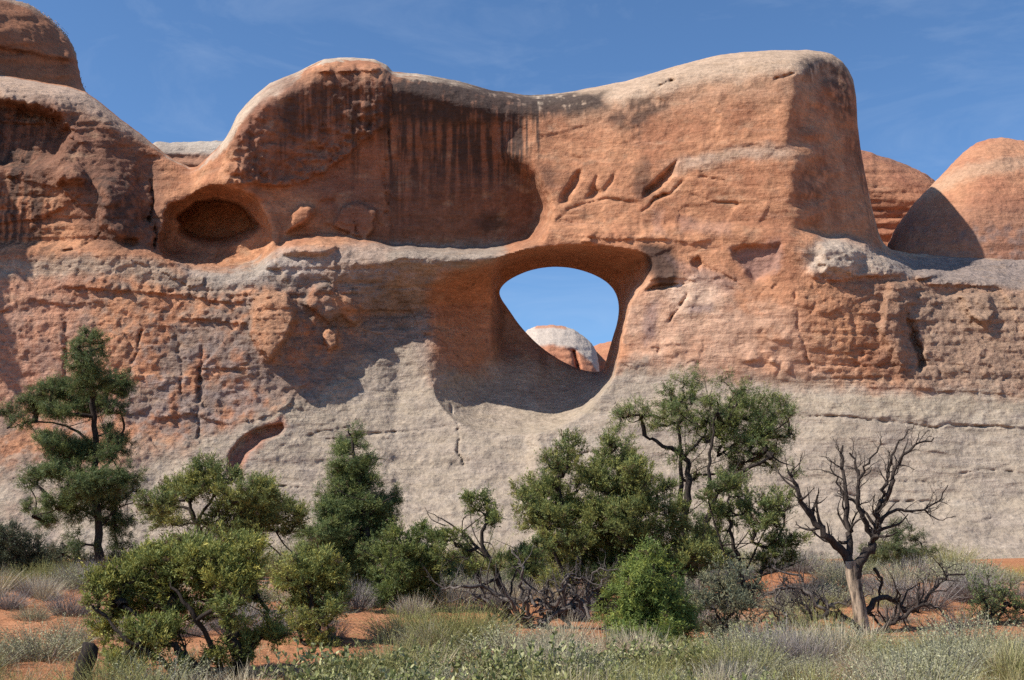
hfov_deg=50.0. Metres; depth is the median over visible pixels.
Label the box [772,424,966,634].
dead tree
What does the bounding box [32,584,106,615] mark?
twiggy brush
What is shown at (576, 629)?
bunchgrass
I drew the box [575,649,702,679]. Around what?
rabbitbrush
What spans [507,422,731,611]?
juniper tree
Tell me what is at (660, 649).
bunchgrass
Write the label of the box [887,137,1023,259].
rock dome
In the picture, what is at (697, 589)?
twiggy brush
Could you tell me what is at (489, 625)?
rabbitbrush
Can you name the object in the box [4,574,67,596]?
twiggy brush
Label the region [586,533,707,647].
young pinyon
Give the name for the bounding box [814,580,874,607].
sagebrush
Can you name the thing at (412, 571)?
juniper shrub
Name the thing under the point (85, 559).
oak shrub
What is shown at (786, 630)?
twiggy brush
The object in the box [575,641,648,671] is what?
leafy shrub
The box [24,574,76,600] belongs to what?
bunchgrass
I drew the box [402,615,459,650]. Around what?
bunchgrass
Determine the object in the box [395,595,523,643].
rabbitbrush
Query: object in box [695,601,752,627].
twiggy brush
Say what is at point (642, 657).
leafy shrub
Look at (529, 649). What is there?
leafy shrub
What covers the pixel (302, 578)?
juniper tree
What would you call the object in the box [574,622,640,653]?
bunchgrass
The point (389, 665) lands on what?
rabbitbrush
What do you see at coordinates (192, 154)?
rock ledge
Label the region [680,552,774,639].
sagebrush
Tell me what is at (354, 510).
pinyon pine
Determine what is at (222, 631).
twiggy brush
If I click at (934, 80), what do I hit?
sky
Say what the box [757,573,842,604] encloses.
twiggy brush
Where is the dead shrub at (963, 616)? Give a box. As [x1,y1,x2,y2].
[915,597,989,630]
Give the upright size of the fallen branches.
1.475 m
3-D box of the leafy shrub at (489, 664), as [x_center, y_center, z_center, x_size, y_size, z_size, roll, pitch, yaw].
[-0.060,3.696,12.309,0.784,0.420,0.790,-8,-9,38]
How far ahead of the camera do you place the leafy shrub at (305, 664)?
11.60 m
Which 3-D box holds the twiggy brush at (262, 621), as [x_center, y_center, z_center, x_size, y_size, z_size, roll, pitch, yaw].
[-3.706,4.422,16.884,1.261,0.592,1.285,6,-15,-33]
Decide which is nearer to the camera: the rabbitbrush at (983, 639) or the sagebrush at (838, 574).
the rabbitbrush at (983, 639)
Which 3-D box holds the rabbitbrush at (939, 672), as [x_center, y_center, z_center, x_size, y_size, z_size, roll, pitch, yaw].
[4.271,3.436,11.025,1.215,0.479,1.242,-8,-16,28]
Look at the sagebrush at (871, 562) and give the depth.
23.39 m
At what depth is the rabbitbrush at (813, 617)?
15.49 m
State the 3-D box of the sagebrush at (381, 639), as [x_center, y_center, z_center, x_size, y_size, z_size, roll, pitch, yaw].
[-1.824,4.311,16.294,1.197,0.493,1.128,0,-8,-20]
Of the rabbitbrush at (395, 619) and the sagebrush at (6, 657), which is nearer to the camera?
the sagebrush at (6, 657)
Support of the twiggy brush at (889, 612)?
on the ground at (360, 615)
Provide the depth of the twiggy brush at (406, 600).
19.30 m
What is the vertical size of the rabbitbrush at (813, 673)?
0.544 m
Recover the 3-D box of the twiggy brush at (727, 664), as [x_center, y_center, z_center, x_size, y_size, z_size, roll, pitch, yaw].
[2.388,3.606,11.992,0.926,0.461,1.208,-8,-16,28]
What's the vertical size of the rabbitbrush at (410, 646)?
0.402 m
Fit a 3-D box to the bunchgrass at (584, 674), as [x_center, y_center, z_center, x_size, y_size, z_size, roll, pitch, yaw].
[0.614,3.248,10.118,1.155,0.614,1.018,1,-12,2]
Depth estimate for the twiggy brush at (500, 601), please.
21.37 m
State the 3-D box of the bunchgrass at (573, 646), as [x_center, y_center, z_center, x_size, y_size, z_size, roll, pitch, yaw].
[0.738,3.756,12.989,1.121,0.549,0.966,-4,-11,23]
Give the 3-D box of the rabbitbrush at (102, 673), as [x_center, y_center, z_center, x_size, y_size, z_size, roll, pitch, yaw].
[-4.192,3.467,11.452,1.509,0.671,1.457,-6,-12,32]
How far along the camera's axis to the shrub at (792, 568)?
22.91 m
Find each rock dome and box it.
[0,0,87,92]
[526,325,598,371]
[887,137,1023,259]
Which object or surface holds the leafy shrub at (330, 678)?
on the ground at (360, 615)
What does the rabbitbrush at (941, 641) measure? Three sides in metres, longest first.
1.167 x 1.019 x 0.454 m
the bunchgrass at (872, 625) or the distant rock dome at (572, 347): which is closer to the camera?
the bunchgrass at (872, 625)
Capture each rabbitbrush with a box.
[0,561,59,589]
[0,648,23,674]
[1,665,84,679]
[7,558,77,582]
[28,559,87,576]
[43,641,178,679]
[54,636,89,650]
[85,661,204,679]
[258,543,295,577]
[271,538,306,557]
[285,653,397,679]
[330,648,437,677]
[345,601,444,638]
[345,623,466,676]
[375,602,480,639]
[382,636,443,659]
[393,605,504,649]
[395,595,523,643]
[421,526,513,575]
[425,601,538,645]
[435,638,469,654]
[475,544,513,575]
[493,653,598,679]
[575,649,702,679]
[581,663,661,679]
[584,659,709,679]
[628,650,687,678]
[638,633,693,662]
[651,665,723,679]
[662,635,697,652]
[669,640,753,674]
[676,628,800,678]
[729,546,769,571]
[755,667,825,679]
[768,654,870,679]
[771,602,863,639]
[793,593,843,618]
[821,553,880,574]
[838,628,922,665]
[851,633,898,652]
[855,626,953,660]
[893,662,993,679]
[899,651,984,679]
[906,631,974,649]
[917,542,989,569]
[955,629,1015,655]
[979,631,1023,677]
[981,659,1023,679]
[1004,566,1023,579]
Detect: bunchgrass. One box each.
[0,561,33,595]
[0,566,26,589]
[17,571,50,590]
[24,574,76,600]
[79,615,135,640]
[169,668,238,679]
[189,661,283,679]
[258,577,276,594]
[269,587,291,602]
[391,589,446,616]
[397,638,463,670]
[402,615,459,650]
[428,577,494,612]
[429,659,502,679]
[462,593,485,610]
[477,618,524,645]
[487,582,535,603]
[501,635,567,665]
[522,629,592,657]
[523,622,581,652]
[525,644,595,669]
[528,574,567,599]
[529,610,600,646]
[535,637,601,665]
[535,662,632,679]
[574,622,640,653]
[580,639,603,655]
[605,619,687,658]
[627,636,690,663]
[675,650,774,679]
[713,613,764,628]
[763,619,827,652]
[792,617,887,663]
[797,616,874,647]
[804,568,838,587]
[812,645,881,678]
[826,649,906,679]
[828,615,911,649]
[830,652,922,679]
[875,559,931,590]
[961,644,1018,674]
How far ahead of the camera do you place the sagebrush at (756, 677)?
11.44 m
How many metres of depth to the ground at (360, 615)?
18.09 m
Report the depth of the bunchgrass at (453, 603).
20.31 m
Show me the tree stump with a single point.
(94, 649)
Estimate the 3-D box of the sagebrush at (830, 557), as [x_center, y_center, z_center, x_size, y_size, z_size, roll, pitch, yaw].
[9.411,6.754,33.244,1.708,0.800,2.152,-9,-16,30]
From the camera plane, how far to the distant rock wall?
201.01 m
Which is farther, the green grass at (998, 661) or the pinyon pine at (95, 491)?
the pinyon pine at (95, 491)
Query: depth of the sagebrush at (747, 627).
15.82 m
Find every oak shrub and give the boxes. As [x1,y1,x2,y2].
[0,517,68,577]
[37,537,137,572]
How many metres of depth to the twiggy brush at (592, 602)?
20.24 m
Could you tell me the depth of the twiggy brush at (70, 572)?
21.81 m
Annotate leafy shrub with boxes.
[251,635,384,679]
[290,670,345,679]
[295,668,369,679]
[300,640,386,673]
[301,642,416,673]
[305,660,425,679]
[339,662,429,679]
[375,648,522,679]
[392,634,461,664]
[394,644,485,679]
[399,668,469,679]
[431,637,486,665]
[453,626,514,652]
[464,641,544,678]
[466,669,518,679]
[470,653,535,679]
[475,661,566,679]
[483,628,602,679]
[518,658,639,679]
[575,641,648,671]
[579,649,657,679]
[588,635,681,671]
[627,631,719,674]
[636,666,702,679]
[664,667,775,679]
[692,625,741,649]
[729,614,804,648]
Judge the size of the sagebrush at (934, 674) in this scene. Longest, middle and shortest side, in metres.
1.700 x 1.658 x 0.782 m
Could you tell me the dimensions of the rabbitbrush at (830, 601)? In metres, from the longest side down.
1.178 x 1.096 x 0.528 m
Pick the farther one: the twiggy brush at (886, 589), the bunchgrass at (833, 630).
the twiggy brush at (886, 589)
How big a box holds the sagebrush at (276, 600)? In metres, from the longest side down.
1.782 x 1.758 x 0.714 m
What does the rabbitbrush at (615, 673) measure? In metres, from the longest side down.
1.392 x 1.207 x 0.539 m
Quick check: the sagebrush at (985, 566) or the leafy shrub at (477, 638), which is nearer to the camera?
the leafy shrub at (477, 638)
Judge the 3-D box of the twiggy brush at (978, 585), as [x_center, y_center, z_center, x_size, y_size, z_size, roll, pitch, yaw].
[8.840,4.640,20.925,1.553,0.658,1.748,-3,-15,16]
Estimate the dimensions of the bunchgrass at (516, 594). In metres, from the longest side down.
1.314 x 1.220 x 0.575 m
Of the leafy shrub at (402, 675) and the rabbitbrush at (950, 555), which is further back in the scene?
the rabbitbrush at (950, 555)
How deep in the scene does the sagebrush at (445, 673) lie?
11.63 m
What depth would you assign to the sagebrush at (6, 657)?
13.60 m
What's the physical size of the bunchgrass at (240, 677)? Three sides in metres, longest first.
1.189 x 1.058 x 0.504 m
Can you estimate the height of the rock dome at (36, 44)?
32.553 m
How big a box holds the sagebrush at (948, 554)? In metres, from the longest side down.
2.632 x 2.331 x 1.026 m
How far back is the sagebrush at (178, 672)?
11.48 m
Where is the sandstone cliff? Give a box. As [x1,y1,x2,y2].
[0,50,1023,558]
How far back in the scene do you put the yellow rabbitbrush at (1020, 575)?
25.50 m
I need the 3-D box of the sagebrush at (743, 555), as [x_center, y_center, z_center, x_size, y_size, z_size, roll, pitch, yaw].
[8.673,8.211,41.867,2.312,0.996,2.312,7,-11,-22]
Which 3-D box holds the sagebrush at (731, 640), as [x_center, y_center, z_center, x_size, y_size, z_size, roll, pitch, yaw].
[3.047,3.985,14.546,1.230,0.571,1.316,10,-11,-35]
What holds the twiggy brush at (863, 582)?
on the ground at (360, 615)
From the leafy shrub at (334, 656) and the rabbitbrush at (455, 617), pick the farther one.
the rabbitbrush at (455, 617)
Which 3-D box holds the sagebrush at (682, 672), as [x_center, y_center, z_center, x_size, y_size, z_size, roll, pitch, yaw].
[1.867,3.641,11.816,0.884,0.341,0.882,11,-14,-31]
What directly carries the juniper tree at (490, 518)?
on the ground at (360, 615)
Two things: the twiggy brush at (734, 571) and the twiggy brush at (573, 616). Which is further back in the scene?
the twiggy brush at (734, 571)
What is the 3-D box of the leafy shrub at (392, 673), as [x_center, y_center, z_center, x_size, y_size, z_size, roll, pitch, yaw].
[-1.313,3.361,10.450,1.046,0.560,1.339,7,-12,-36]
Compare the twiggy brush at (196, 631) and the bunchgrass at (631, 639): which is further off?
the twiggy brush at (196, 631)
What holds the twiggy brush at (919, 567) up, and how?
on the ground at (360, 615)
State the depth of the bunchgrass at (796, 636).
14.26 m
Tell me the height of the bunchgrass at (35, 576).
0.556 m
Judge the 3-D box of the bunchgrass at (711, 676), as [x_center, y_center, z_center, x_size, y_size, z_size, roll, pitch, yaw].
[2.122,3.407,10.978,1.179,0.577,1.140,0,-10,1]
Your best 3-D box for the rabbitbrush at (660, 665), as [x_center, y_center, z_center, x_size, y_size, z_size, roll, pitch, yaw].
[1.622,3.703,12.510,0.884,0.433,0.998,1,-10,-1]
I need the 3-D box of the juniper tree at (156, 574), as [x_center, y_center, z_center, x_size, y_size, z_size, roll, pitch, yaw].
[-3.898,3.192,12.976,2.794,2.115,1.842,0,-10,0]
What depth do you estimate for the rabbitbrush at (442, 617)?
16.22 m
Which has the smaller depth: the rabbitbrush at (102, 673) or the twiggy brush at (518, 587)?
the rabbitbrush at (102, 673)
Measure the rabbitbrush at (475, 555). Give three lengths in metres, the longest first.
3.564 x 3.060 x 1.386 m
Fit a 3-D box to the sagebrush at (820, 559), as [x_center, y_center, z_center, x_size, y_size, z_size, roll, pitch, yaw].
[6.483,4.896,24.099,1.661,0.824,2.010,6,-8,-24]
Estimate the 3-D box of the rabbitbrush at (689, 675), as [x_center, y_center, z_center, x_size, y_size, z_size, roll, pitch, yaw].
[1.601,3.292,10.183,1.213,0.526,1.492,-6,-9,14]
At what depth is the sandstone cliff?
79.20 m
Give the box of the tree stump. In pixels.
[72,642,97,679]
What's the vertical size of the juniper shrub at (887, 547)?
1.814 m
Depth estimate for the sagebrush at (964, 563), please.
24.50 m
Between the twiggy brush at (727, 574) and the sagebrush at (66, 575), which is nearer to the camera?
the sagebrush at (66, 575)
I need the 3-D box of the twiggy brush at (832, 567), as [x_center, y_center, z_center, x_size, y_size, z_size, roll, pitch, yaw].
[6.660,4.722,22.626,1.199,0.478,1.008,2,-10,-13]
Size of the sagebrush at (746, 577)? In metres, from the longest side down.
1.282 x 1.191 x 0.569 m
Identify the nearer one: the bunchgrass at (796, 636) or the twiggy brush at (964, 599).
the bunchgrass at (796, 636)
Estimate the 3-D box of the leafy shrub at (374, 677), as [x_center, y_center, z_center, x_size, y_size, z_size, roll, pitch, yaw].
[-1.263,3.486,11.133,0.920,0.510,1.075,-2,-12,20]
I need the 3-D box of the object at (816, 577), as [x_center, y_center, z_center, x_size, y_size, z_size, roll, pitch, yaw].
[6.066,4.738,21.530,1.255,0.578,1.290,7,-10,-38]
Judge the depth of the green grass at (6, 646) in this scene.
14.17 m
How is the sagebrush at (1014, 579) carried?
on the ground at (360, 615)
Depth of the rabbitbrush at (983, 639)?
14.39 m
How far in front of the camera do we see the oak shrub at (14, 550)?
28.32 m
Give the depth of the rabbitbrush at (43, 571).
23.83 m
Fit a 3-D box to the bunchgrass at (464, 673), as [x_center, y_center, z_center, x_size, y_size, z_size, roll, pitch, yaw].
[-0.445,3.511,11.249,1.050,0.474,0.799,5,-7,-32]
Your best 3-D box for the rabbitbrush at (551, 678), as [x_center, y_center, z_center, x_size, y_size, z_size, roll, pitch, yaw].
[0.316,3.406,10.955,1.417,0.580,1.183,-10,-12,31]
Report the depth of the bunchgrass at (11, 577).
23.42 m
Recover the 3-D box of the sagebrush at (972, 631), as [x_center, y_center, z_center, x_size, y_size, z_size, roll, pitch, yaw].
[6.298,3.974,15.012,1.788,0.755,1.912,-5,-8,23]
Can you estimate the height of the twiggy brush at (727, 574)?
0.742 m
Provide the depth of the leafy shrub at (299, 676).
10.51 m
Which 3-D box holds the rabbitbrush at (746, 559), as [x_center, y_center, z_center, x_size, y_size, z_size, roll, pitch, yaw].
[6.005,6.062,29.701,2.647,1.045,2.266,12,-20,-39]
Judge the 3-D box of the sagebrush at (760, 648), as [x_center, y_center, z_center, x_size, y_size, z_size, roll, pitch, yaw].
[2.807,3.723,13.154,1.473,0.628,1.311,-8,-12,35]
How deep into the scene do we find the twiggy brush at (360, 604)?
21.61 m
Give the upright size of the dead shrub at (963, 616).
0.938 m
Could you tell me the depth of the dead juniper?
18.09 m
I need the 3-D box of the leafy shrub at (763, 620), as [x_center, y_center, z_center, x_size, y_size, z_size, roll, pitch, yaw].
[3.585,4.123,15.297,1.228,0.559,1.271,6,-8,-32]
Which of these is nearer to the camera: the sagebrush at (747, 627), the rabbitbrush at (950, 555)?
the sagebrush at (747, 627)
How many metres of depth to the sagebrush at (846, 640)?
14.18 m
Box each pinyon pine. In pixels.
[0,325,149,566]
[290,416,408,596]
[604,360,806,589]
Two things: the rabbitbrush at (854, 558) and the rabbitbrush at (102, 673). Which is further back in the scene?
the rabbitbrush at (854, 558)
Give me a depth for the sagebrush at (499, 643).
14.16 m
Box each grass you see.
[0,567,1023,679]
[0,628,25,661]
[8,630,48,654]
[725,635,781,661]
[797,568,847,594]
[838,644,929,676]
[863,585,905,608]
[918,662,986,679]
[951,627,1023,679]
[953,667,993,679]
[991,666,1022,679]
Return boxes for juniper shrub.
[356,515,459,613]
[439,550,486,584]
[492,543,567,593]
[676,510,746,574]
[855,514,952,568]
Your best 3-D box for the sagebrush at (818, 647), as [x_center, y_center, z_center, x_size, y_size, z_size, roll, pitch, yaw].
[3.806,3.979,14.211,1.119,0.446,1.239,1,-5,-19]
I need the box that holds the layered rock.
[861,150,934,245]
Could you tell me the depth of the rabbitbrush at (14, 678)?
10.63 m
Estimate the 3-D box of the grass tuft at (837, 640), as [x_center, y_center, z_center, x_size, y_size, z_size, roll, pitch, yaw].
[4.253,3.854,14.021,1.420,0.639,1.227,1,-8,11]
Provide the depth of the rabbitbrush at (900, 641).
13.53 m
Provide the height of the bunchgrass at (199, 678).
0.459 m
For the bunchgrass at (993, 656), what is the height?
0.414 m
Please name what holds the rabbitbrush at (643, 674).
on the ground at (360, 615)
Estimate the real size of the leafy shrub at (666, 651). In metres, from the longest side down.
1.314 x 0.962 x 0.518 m
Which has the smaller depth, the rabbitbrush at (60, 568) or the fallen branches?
the fallen branches
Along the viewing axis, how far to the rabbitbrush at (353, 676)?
11.19 m
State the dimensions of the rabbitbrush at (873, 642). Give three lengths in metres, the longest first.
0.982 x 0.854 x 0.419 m
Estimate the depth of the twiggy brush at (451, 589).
22.22 m
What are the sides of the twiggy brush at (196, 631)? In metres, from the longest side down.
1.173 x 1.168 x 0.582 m
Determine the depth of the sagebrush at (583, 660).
11.88 m
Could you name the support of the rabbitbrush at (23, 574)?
on the ground at (360, 615)
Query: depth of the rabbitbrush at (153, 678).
10.82 m
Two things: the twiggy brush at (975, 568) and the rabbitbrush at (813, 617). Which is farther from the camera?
the twiggy brush at (975, 568)
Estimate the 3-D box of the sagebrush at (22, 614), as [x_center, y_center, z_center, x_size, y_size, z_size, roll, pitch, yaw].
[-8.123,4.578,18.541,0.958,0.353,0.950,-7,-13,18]
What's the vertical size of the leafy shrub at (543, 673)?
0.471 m
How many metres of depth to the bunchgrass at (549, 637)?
14.80 m
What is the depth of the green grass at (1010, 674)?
11.70 m
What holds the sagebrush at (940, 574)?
on the ground at (360, 615)
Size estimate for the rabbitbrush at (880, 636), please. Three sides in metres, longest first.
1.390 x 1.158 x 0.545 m
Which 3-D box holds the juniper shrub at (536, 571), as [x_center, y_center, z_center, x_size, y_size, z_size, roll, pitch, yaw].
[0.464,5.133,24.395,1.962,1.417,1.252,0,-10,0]
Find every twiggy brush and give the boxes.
[0,585,33,609]
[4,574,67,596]
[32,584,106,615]
[42,557,99,587]
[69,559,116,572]
[175,615,219,637]
[199,596,282,634]
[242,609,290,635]
[307,619,357,640]
[317,574,380,609]
[386,594,439,618]
[428,577,478,602]
[455,574,514,595]
[469,590,501,602]
[490,591,520,605]
[495,575,539,600]
[544,586,602,614]
[545,595,597,621]
[573,581,617,597]
[673,579,708,593]
[685,583,708,597]
[693,558,757,586]
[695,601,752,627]
[697,562,758,583]
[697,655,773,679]
[721,614,842,654]
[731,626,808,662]
[740,620,785,634]
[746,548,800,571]
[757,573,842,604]
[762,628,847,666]
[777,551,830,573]
[814,560,845,577]
[840,569,877,590]
[862,571,926,602]
[866,571,970,611]
[871,600,920,623]
[872,553,944,580]
[924,570,1013,601]
[931,571,994,602]
[942,558,1005,581]
[945,569,1018,600]
[1008,582,1023,597]
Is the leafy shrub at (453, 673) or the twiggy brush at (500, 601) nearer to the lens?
the leafy shrub at (453, 673)
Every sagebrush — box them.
[0,613,107,661]
[0,626,38,668]
[1,602,61,620]
[34,612,98,646]
[41,561,96,590]
[87,647,233,679]
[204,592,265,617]
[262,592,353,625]
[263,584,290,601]
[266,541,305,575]
[356,615,418,643]
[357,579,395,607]
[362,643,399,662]
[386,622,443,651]
[395,656,480,679]
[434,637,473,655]
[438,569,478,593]
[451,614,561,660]
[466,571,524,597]
[493,632,643,679]
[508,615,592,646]
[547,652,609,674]
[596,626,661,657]
[611,660,692,679]
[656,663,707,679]
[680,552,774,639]
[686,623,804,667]
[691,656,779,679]
[695,619,782,653]
[699,569,753,591]
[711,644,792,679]
[717,614,781,643]
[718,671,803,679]
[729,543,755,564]
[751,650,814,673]
[755,590,802,612]
[755,598,833,626]
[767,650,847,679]
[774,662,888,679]
[775,546,840,571]
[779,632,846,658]
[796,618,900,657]
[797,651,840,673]
[806,556,867,585]
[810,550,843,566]
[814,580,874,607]
[821,638,982,679]
[830,631,994,679]
[856,556,891,573]
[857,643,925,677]
[861,560,929,587]
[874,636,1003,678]
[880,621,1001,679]
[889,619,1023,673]
[908,605,1023,654]
[913,550,1012,586]
[921,545,970,563]
[929,555,988,573]
[955,556,1012,577]
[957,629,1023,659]
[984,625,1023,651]
[994,566,1023,583]
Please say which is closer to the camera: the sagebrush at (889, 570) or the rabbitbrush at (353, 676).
the rabbitbrush at (353, 676)
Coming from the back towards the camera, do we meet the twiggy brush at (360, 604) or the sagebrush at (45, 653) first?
the twiggy brush at (360, 604)
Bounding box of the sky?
[16,0,1023,345]
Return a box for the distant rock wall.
[594,341,611,370]
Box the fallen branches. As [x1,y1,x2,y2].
[748,540,879,626]
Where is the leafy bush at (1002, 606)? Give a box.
[955,560,1023,624]
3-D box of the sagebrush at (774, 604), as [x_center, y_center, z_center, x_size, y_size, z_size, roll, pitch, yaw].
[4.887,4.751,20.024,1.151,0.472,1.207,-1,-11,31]
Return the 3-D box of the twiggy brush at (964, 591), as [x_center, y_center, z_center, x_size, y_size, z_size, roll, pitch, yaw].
[8.665,4.737,20.849,1.786,0.761,1.354,-9,-15,33]
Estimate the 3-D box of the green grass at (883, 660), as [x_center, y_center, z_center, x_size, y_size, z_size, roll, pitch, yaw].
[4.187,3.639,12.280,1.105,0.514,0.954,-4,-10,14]
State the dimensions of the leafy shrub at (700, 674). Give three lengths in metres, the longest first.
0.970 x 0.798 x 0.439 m
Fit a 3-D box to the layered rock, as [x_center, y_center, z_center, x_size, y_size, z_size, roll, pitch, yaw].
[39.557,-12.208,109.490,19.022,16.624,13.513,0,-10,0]
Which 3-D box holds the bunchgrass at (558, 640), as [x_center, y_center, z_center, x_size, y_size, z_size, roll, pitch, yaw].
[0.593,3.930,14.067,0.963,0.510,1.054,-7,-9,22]
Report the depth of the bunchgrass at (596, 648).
14.29 m
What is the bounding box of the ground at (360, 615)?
[0,558,1023,679]
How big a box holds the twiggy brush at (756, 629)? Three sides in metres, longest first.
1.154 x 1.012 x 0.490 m
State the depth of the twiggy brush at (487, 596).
21.65 m
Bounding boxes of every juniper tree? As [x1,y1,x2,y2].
[77,520,303,679]
[131,448,315,558]
[266,537,358,647]
[425,483,558,622]
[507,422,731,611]
[692,462,825,599]
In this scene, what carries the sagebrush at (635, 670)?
on the ground at (360, 615)
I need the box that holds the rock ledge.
[153,140,222,166]
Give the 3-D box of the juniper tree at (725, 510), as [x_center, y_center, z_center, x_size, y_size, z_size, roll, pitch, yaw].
[4.650,3.739,21.127,2.499,2.811,1.687,0,-10,0]
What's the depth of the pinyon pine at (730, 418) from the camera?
23.88 m
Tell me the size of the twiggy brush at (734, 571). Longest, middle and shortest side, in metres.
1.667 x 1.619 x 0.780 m
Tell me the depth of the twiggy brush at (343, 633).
16.48 m
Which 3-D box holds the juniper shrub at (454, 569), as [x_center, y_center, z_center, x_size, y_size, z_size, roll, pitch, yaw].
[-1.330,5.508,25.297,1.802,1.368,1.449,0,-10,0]
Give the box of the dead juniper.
[421,543,621,628]
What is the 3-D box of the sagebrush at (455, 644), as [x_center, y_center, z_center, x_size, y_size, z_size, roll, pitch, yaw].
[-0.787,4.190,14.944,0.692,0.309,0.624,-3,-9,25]

